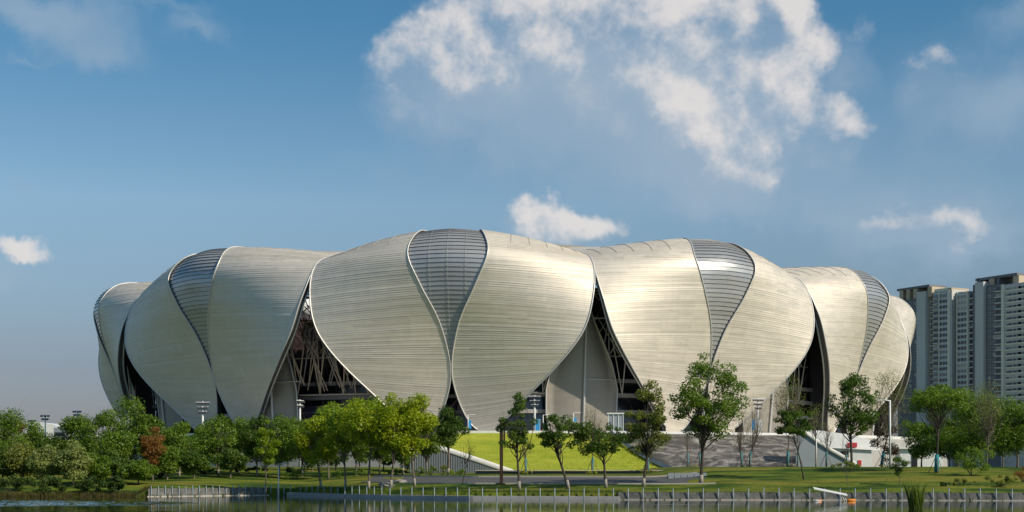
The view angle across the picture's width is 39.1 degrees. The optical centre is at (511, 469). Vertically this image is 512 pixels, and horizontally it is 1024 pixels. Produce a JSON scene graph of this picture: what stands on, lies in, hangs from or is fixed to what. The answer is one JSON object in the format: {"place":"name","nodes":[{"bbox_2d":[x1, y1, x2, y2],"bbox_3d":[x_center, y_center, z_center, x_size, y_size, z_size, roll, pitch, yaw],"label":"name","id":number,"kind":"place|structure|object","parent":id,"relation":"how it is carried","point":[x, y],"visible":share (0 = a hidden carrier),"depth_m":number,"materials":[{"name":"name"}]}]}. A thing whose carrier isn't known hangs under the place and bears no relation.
{"place":"outdoors","nodes":[
{"label":"outdoors","id":0,"kind":"place"},
{"bbox_2d":[0,467,1023,496],"bbox_3d":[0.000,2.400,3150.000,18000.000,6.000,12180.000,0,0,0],"label":"ground","id":1,"kind":"structure","parent":0,"point":[765,478],"depth_m":201.95,"materials":[{"name":"green plant"}]},
{"bbox_2d":[0,436,20,478],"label":"leafy tree","id":2,"kind":"object","parent":1,"relation":"on","point":[5,472],"visible":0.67,"depth_m":214.73,"materials":[{"name":"green plant"}]},
{"bbox_2d":[0,404,31,448],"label":"leafy tree","id":3,"kind":"object","parent":1,"relation":"on","point":[9,422],"visible":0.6,"depth_m":235.22,"materials":[{"name":"green plant"}]},
{"bbox_2d":[0,475,33,491],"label":"undergrowth","id":4,"kind":"object","parent":1,"relation":"on","point":[16,482],"visible":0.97,"depth_m":202.84,"materials":[{"name":"green plant"}]},
{"bbox_2d":[0,427,40,476],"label":"leafy tree","id":5,"kind":"object","parent":1,"relation":"on","point":[17,458],"visible":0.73,"depth_m":214.20,"materials":[{"name":"green plant"}]},
{"bbox_2d":[17,419,44,471],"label":"leafy tree","id":6,"kind":"object","parent":1,"relation":"on","point":[32,434],"visible":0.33,"depth_m":242.62,"materials":[{"name":"green plant"}]},
{"bbox_2d":[24,443,62,479],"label":"leafy tree","id":7,"kind":"object","parent":1,"relation":"on","point":[41,458],"visible":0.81,"depth_m":210.63,"materials":[{"name":"green plant"}]},
{"bbox_2d":[28,475,66,492],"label":"undergrowth","id":8,"kind":"object","parent":1,"relation":"on","point":[45,482],"visible":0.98,"depth_m":202.03,"materials":[{"name":"green plant"}]},
{"bbox_2d":[34,433,71,461],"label":"leafy tree","id":9,"kind":"object","parent":1,"relation":"on","point":[57,441],"visible":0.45,"depth_m":238.04,"materials":[{"name":"green plant"}]},
{"bbox_2d":[25,422,97,438],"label":"white arena","id":10,"kind":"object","parent":1,"relation":"on","point":[50,427],"visible":0.1,"depth_m":900.00,"materials":[{"name":"paint"}]},
{"bbox_2d":[38,413,96,460],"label":"leafy tree","id":11,"kind":"object","parent":1,"relation":"on","point":[71,425],"visible":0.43,"depth_m":238.25,"materials":[{"name":"green plant"}]},
{"bbox_2d":[53,439,93,486],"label":"leafy tree","id":12,"kind":"object","parent":1,"relation":"on","point":[74,469],"visible":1,"depth_m":209.04,"materials":[{"name":"green plant"}]},
{"bbox_2d":[0,485,152,496],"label":"bank grass","id":13,"kind":"structure","parent":1,"relation":"on","point":[74,494],"depth_m":200.21,"materials":[{"name":"green plant"}]},
{"bbox_2d":[73,475,107,492],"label":"undergrowth","id":14,"kind":"object","parent":1,"relation":"on","point":[89,482],"visible":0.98,"depth_m":201.47,"materials":[{"name":"green plant"}]},
{"bbox_2d":[71,404,124,454],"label":"leafy tree","id":15,"kind":"object","parent":1,"relation":"on","point":[104,418],"visible":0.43,"depth_m":233.22,"materials":[{"name":"green plant"}]},
{"bbox_2d":[83,452,112,483],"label":"leafy tree","id":16,"kind":"object","parent":1,"relation":"on","point":[99,467],"visible":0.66,"depth_m":213.33,"materials":[{"name":"green plant"}]},
{"bbox_2d":[107,474,125,492],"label":"undergrowth","id":17,"kind":"object","parent":1,"relation":"on","point":[112,485],"visible":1,"depth_m":202.37,"materials":[{"name":"green plant"}]},
{"bbox_2d":[93,417,145,479],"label":"leafy tree","id":18,"kind":"object","parent":1,"relation":"on","point":[119,445],"visible":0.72,"depth_m":220.63,"materials":[{"name":"green plant"}]},
{"bbox_2d":[108,455,133,477],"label":"leafy tree","id":19,"kind":"object","parent":1,"relation":"on","point":[119,463],"visible":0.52,"depth_m":216.81,"materials":[{"name":"green plant"}]},
{"bbox_2d":[106,380,149,460],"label":"leafy tree","id":20,"kind":"object","parent":1,"relation":"on","point":[128,409],"visible":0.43,"depth_m":236.66,"materials":[{"name":"green plant"}]},
{"bbox_2d":[116,459,159,484],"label":"leafy tree","id":21,"kind":"object","parent":1,"relation":"on","point":[141,469],"visible":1,"depth_m":212.29,"materials":[{"name":"green plant"}]},
{"bbox_2d":[129,414,166,462],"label":"leafy tree","id":22,"kind":"object","parent":1,"relation":"on","point":[145,422],"visible":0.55,"depth_m":232.83,"materials":[{"name":"green plant"}]},
{"bbox_2d":[140,426,166,480],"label":"leafy tree","id":23,"kind":"object","parent":1,"relation":"on","point":[148,445],"visible":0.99,"depth_m":221.24,"materials":[{"name":"red plant"}]},
{"bbox_2d":[153,444,181,479],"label":"leafy tree","id":24,"kind":"object","parent":1,"relation":"on","point":[169,461],"visible":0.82,"depth_m":222.93,"materials":[{"name":"green plant"}]},
{"bbox_2d":[156,414,202,476],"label":"leafy tree","id":25,"kind":"object","parent":1,"relation":"on","point":[181,430],"visible":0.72,"depth_m":230.77,"materials":[{"name":"green plant"}]},
{"bbox_2d":[178,444,212,478],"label":"leafy tree","id":26,"kind":"object","parent":1,"relation":"on","point":[194,461],"visible":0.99,"depth_m":225.05,"materials":[{"name":"green plant"}]},
{"bbox_2d":[186,422,218,463],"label":"leafy tree","id":27,"kind":"object","parent":1,"relation":"on","point":[197,430],"visible":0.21,"depth_m":245.39,"materials":[{"name":"green plant"}]},
{"bbox_2d":[196,401,209,422],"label":"floodlight mast","id":28,"kind":"object","parent":1,"relation":"on","point":[202,407],"visible":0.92,"depth_m":299.69,"materials":[{"name":"white metal"}]},
{"bbox_2d":[147,487,269,496],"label":"embankment wall","id":29,"kind":"structure","parent":1,"relation":"on","point":[237,491],"depth_m":204.93,"materials":[{"name":"concrete"}]},
{"bbox_2d":[191,413,243,475],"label":"leafy tree","id":30,"kind":"object","parent":1,"relation":"on","point":[211,446],"visible":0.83,"depth_m":235.41,"materials":[{"name":"green plant"}]},
{"bbox_2d":[209,444,249,477],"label":"leafy tree","id":31,"kind":"object","parent":1,"relation":"on","point":[236,459],"visible":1,"depth_m":230.77,"materials":[{"name":"green plant"}]},
{"bbox_2d":[225,412,254,473],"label":"leafy tree","id":32,"kind":"object","parent":1,"relation":"on","point":[241,424],"visible":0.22,"depth_m":242.84,"materials":[{"name":"green plant"}]},
{"bbox_2d":[237,413,272,476],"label":"leafy tree","id":33,"kind":"object","parent":1,"relation":"on","point":[248,438],"visible":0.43,"depth_m":237.50,"materials":[{"name":"green plant"}]},
{"bbox_2d":[252,419,281,495],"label":"leafy tree","id":34,"kind":"object","parent":1,"relation":"on","point":[263,434],"visible":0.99,"depth_m":204.53,"materials":[{"name":"green plant"}]},
{"bbox_2d":[255,411,301,477],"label":"leafy tree","id":35,"kind":"object","parent":1,"relation":"on","point":[282,426],"visible":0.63,"depth_m":235.09,"materials":[{"name":"green plant"}]},
{"bbox_2d":[282,414,319,475],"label":"leafy tree","id":36,"kind":"object","parent":1,"relation":"on","point":[298,422],"visible":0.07,"depth_m":241.43,"materials":[{"name":"green plant"}]},
{"bbox_2d":[291,413,340,488],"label":"leafy tree","id":37,"kind":"object","parent":1,"relation":"on","point":[322,450],"visible":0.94,"depth_m":204.22,"materials":[{"name":"green plant"}]},
{"bbox_2d":[309,401,344,478],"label":"leafy tree","id":38,"kind":"object","parent":1,"relation":"on","point":[325,412],"visible":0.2,"depth_m":231.19,"materials":[{"name":"green plant"}]},
{"bbox_2d":[320,447,349,469],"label":"leafy tree","id":39,"kind":"object","parent":1,"relation":"on","point":[337,461],"visible":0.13,"depth_m":262.23,"materials":[{"name":"green plant"}]},
{"bbox_2d":[324,402,364,487],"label":"leafy tree","id":40,"kind":"object","parent":1,"relation":"on","point":[333,432],"visible":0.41,"depth_m":202.10,"materials":[{"name":"green plant"}]},
{"bbox_2d":[344,400,375,474],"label":"leafy tree","id":41,"kind":"object","parent":1,"relation":"on","point":[356,450],"visible":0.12,"depth_m":237.22,"materials":[{"name":"green plant"}]},
{"bbox_2d":[333,396,400,488],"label":"leafy tree","id":42,"kind":"object","parent":1,"relation":"on","point":[362,426],"visible":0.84,"depth_m":195.21,"materials":[{"name":"green plant"}]},
{"bbox_2d":[365,394,392,473],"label":"leafy tree","id":43,"kind":"object","parent":1,"relation":"on","point":[377,455],"visible":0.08,"depth_m":243.89,"materials":[{"name":"green plant"}]},
{"bbox_2d":[358,392,421,488],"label":"leafy tree","id":44,"kind":"object","parent":1,"relation":"on","point":[395,412],"visible":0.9,"depth_m":194.91,"materials":[{"name":"green plant"}]},
{"bbox_2d":[389,402,418,474],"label":"leafy tree","id":45,"kind":"object","parent":1,"relation":"on","point":[404,458],"visible":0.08,"depth_m":237.93,"materials":[{"name":"green plant"}]},
{"bbox_2d":[387,391,444,486],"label":"leafy tree","id":46,"kind":"object","parent":1,"relation":"on","point":[422,419],"visible":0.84,"depth_m":195.73,"materials":[{"name":"green plant"}]},
{"bbox_2d":[412,414,440,474],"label":"leafy tree","id":47,"kind":"object","parent":1,"relation":"on","point":[432,448],"visible":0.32,"depth_m":231.35,"materials":[{"name":"green plant"}]},
{"bbox_2d":[287,492,619,499],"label":"embankment wall","id":48,"kind":"structure","parent":1,"relation":"on","point":[475,497],"depth_m":183.07,"materials":[{"name":"concrete"}]},
{"bbox_2d":[433,405,473,475],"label":"leafy tree","id":49,"kind":"object","parent":1,"relation":"on","point":[448,428],"visible":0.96,"depth_m":225.19,"materials":[{"name":"green plant"}]},
{"bbox_2d":[294,485,623,495],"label":"bank plants","id":50,"kind":"object","parent":1,"relation":"on","point":[424,490],"visible":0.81,"depth_m":186.31,"materials":[{"name":"green plant"}]},
{"bbox_2d":[410,447,512,473],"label":"stair ramp","id":51,"kind":"structure","parent":1,"relation":"on","point":[438,461],"depth_m":250.06,"materials":[{"name":"white paint"}]},
{"bbox_2d":[460,438,474,484],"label":"leafy tree","id":52,"kind":"object","parent":1,"relation":"on","point":[469,455],"visible":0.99,"depth_m":196.04,"materials":[{"name":"green plant"}]},
{"bbox_2d":[497,422,504,483],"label":"lamp post","id":53,"kind":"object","parent":1,"relation":"on","point":[502,435],"depth_m":194.77,"materials":[{"name":"grey metal"}]},
{"bbox_2d":[495,392,539,489],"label":"leafy tree","id":54,"kind":"object","parent":1,"relation":"on","point":[518,437],"visible":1,"depth_m":185.32,"materials":[{"name":"green plant"}]},
{"bbox_2d":[374,472,696,476],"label":"kerb","id":55,"kind":"structure","parent":1,"relation":"on","point":[512,476],"depth_m":213.98,"materials":[{"name":"grey concrete"}]},
{"bbox_2d":[361,481,715,483],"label":"kerb","id":56,"kind":"structure","parent":1,"relation":"on","point":[536,483],"depth_m":194.09,"materials":[{"name":"grey concrete"}]},
{"bbox_2d":[535,401,581,488],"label":"leafy tree","id":57,"kind":"object","parent":1,"relation":"on","point":[548,436],"visible":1,"depth_m":186.41,"materials":[{"name":"green plant"}]},
{"bbox_2d":[475,471,652,473],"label":"retaining wall","id":58,"kind":"structure","parent":1,"relation":"on","point":[557,472],"depth_m":237.78,"materials":[{"name":"grey concrete"}]},
{"bbox_2d":[475,470,661,470],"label":"wall coping","id":59,"kind":"object","parent":58,"relation":"on","point":[567,470],"depth_m":237.00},
{"bbox_2d":[151,485,1012,499],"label":"shore railing","id":60,"kind":"object","parent":1,"relation":"on","point":[525,492],"visible":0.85,"depth_m":182.21,"materials":[{"name":"metal"}]},
{"bbox_2d":[152,487,1022,500],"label":"wall weeds","id":61,"kind":"object","parent":1,"relation":"on","point":[661,491],"depth_m":177.36,"materials":[{"name":"green plant"}]},
{"bbox_2d":[580,402,613,469],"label":"leafy tree","id":62,"kind":"object","parent":1,"relation":"on","point":[594,426],"visible":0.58,"depth_m":239.77,"materials":[{"name":"green plant"}]},
{"bbox_2d":[571,421,627,487],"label":"leafy tree","id":63,"kind":"object","parent":1,"relation":"on","point":[599,447],"visible":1,"depth_m":187.58,"materials":[{"name":"green plant"}]},
{"bbox_2d":[612,431,670,466],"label":"slope kerb","id":64,"kind":"structure","parent":1,"relation":"on","point":[657,462],"depth_m":282.24,"materials":[{"name":"concrete"}]},
{"bbox_2d":[622,380,672,486],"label":"leafy tree","id":65,"kind":"object","parent":1,"relation":"on","point":[634,431],"visible":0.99,"depth_m":188.73,"materials":[{"name":"green plant"}]},
{"bbox_2d":[667,473,706,478],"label":"planter panels","id":66,"kind":"object","parent":1,"relation":"on","point":[676,475],"visible":0.7,"depth_m":204.94,"materials":[{"name":"grey concrete"}]},
{"bbox_2d":[667,352,751,482],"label":"leafy tree","id":67,"kind":"object","parent":1,"relation":"on","point":[722,409],"visible":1,"depth_m":191.08,"materials":[{"name":"green plant"}]},
{"bbox_2d":[725,410,754,466],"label":"leafy tree","id":68,"kind":"object","parent":1,"relation":"on","point":[740,448],"visible":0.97,"depth_m":245.83,"materials":[{"name":"green plant"}]},
{"bbox_2d":[732,396,767,466],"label":"leafy tree","id":69,"kind":"object","parent":1,"relation":"on","point":[753,446],"visible":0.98,"depth_m":245.85,"materials":[{"name":"green plant"}]},
{"bbox_2d":[767,365,807,466],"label":"leafy tree","id":70,"kind":"object","parent":1,"relation":"on","point":[793,405],"visible":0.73,"depth_m":245.93,"materials":[{"name":"green plant"}]},
{"bbox_2d":[773,409,813,478],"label":"leafy tree","id":71,"kind":"object","parent":1,"relation":"on","point":[788,418],"visible":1,"depth_m":196.64,"materials":[{"name":"green plant"}]},
{"bbox_2d":[801,403,826,466],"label":"leafy tree","id":72,"kind":"object","parent":1,"relation":"on","point":[813,424],"visible":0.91,"depth_m":261.98,"materials":[{"name":"green plant"}]},
{"bbox_2d":[618,492,1023,500],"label":"embankment wall","id":73,"kind":"structure","parent":1,"relation":"on","point":[802,496],"depth_m":177.12,"materials":[{"name":"concrete"}]},
{"bbox_2d":[817,419,834,466],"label":"leafy tree","id":74,"kind":"object","parent":1,"relation":"on","point":[827,451],"visible":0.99,"depth_m":245.95,"materials":[{"name":"green plant"}]},
{"bbox_2d":[796,429,856,466],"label":"curved ramp","id":75,"kind":"structure","parent":1,"relation":"on","point":[807,451],"depth_m":278.30,"materials":[{"name":"white paint"}]},
{"bbox_2d":[808,430,879,466],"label":"white pavilion","id":76,"kind":"structure","parent":1,"relation":"on","point":[861,448],"depth_m":292.47,"materials":[{"name":"paint"}]},
{"bbox_2d":[830,460,860,487],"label":"sapling","id":77,"kind":"object","parent":1,"relation":"on","point":[851,465],"visible":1,"depth_m":183.48,"materials":[{"name":"green plant"}]},
{"bbox_2d":[823,372,879,462],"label":"leafy tree","id":78,"kind":"object","parent":1,"relation":"on","point":[861,418],"visible":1,"depth_m":225.20,"materials":[{"name":"green plant"}]},
{"bbox_2d":[876,399,890,466],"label":"street lamp","id":79,"kind":"object","parent":1,"relation":"on","point":[889,429],"visible":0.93,"depth_m":215.89,"materials":[{"name":"white metal"}]},
{"bbox_2d":[869,426,899,466],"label":"plum bush","id":80,"kind":"object","parent":1,"relation":"on","point":[895,451],"visible":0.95,"depth_m":232.19,"materials":[{"name":"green plant"}]},
{"bbox_2d":[867,361,915,465],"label":"leafy tree","id":81,"kind":"object","parent":1,"relation":"on","point":[884,406],"visible":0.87,"depth_m":245.75,"materials":[{"name":"green plant"}]},
{"bbox_2d":[889,456,911,482],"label":"sapling","id":82,"kind":"object","parent":1,"relation":"on","point":[904,463],"visible":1,"depth_m":186.70,"materials":[{"name":"green plant"}]},
{"bbox_2d":[893,447,942,466],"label":"white kiosk","id":83,"kind":"object","parent":1,"relation":"on","point":[904,453],"visible":0.31,"depth_m":300.00,"materials":[{"name":"paint"}]},
{"bbox_2d":[900,418,942,466],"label":"leafy tree","id":84,"kind":"object","parent":1,"relation":"on","point":[918,448],"visible":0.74,"depth_m":238.39,"materials":[{"name":"green plant"}]},
{"bbox_2d":[897,284,972,466],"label":"apartment tower","id":85,"kind":"structure","parent":1,"relation":"on","point":[941,347],"depth_m":709.01,"materials":[{"name":"grey concrete"}]},
{"bbox_2d":[908,383,970,472],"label":"leafy tree","id":86,"kind":"object","parent":1,"relation":"on","point":[933,399],"visible":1,"depth_m":204.59,"materials":[{"name":"green plant"}]},
{"bbox_2d":[927,425,970,466],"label":"leafy tree","id":87,"kind":"object","parent":1,"relation":"on","point":[962,440],"visible":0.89,"depth_m":227.53,"materials":[{"name":"green plant"}]},
{"bbox_2d":[926,386,983,466],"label":"leafy tree","id":88,"kind":"object","parent":1,"relation":"on","point":[952,427],"visible":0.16,"depth_m":245.18,"materials":[{"name":"green plant"}]},
{"bbox_2d":[944,390,1005,463],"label":"leafy tree","id":89,"kind":"object","parent":1,"relation":"on","point":[981,444],"visible":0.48,"depth_m":234.71,"materials":[{"name":"green plant"}]},
{"bbox_2d":[954,446,996,475],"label":"shrub","id":90,"kind":"object","parent":1,"relation":"on","point":[972,465],"visible":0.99,"depth_m":199.29,"materials":[{"name":"green plant"}]},
{"bbox_2d":[964,380,1006,463],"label":"leafy tree","id":91,"kind":"object","parent":1,"relation":"on","point":[989,423],"visible":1,"depth_m":221.95,"materials":[{"name":"green plant"}]},
{"bbox_2d":[973,273,1023,466],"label":"apartment tower","id":92,"kind":"structure","parent":1,"relation":"on","point":[998,329],"depth_m":674.54,"materials":[{"name":"grey concrete"}]},
{"bbox_2d":[981,387,1020,466],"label":"leafy tree","id":93,"kind":"object","parent":1,"relation":"on","point":[1000,453],"visible":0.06,"depth_m":248.94,"materials":[{"name":"green plant"}]},
{"bbox_2d":[984,474,1017,486],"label":"shrub","id":94,"kind":"object","parent":1,"relation":"on","point":[1007,479],"visible":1,"depth_m":183.66,"materials":[{"name":"green plant"}]},
{"bbox_2d":[984,394,1023,467],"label":"leafy tree","id":95,"kind":"object","parent":1,"relation":"on","point":[1011,431],"visible":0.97,"depth_m":223.09,"materials":[{"name":"green plant"}]},
{"bbox_2d":[0,495,1023,511],"bbox_3d":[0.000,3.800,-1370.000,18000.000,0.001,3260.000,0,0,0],"label":"lake water","id":96,"kind":"structure","parent":0,"point":[273,503],"depth_m":151.30,"materials":[{"name":"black liquid"}]},
{"bbox_2d":[0,500,193,505],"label":"lake ripples","id":97,"kind":"object","parent":96,"relation":"on","point":[44,503],"visible":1,"depth_m":159.70,"materials":[{"name":"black liquid"}]},
{"bbox_2d":[813,487,855,500],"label":"floating aerator","id":98,"kind":"object","parent":96,"relation":"on","point":[834,492],"visible":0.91,"depth_m":171.94,"materials":[{"name":"white paint"}]},
{"bbox_2d":[903,482,926,507],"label":"reed clump","id":99,"kind":"object","parent":96,"relation":"in","point":[915,497],"visible":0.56,"depth_m":140.70,"materials":[{"name":"green plant"}]},
{"bbox_2d":[0,0,1023,441],"label":"sky","id":100,"kind":"structure","parent":0,"point":[883,140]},
{"bbox_2d":[366,476,706,482],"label":"lake path","id":101,"kind":"structure","parent":0,"point":[547,479],"depth_m":205.14,"materials":[{"name":"concrete"}]},
{"bbox_2d":[133,423,947,467],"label":"plaza","id":102,"kind":"structure","parent":0,"point":[875,456],"depth_m":336.08,"materials":[{"name":"grey concrete"}]},
{"bbox_2d":[99,431,903,439],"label":"plaza parapet","id":103,"kind":"structure","parent":102,"relation":"on","point":[861,436],"depth_m":337.59,"materials":[{"name":"white paint"}]},
{"bbox_2d":[93,228,915,435],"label":"stadium","id":104,"kind":"object","parent":102,"relation":"on","point":[484,326],"visible":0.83,"depth_m":347.53,"materials":[{"name":"metal"}]},
{"bbox_2d":[606,413,623,430],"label":"glass lobby","id":105,"kind":"object","parent":102,"relation":"on","point":[616,420],"visible":0.71,"depth_m":328.50,"materials":[{"name":"white paint"}]},
{"bbox_2d":[441,433,658,469],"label":"grass slope","id":106,"kind":"structure","parent":0,"point":[463,444],"depth_m":294.01,"materials":[{"name":"green plant"}]},
{"bbox_2d":[455,433,660,469],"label":"slope tufts","id":107,"kind":"object","parent":106,"relation":"on","point":[576,455],"visible":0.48,"depth_m":289.12,"materials":[{"name":"green plant"}]},
{"bbox_2d":[619,433,795,466],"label":"stone slope","id":108,"kind":"structure","parent":0,"point":[772,451],"depth_m":307.85,"materials":[{"name":"grey stone"}]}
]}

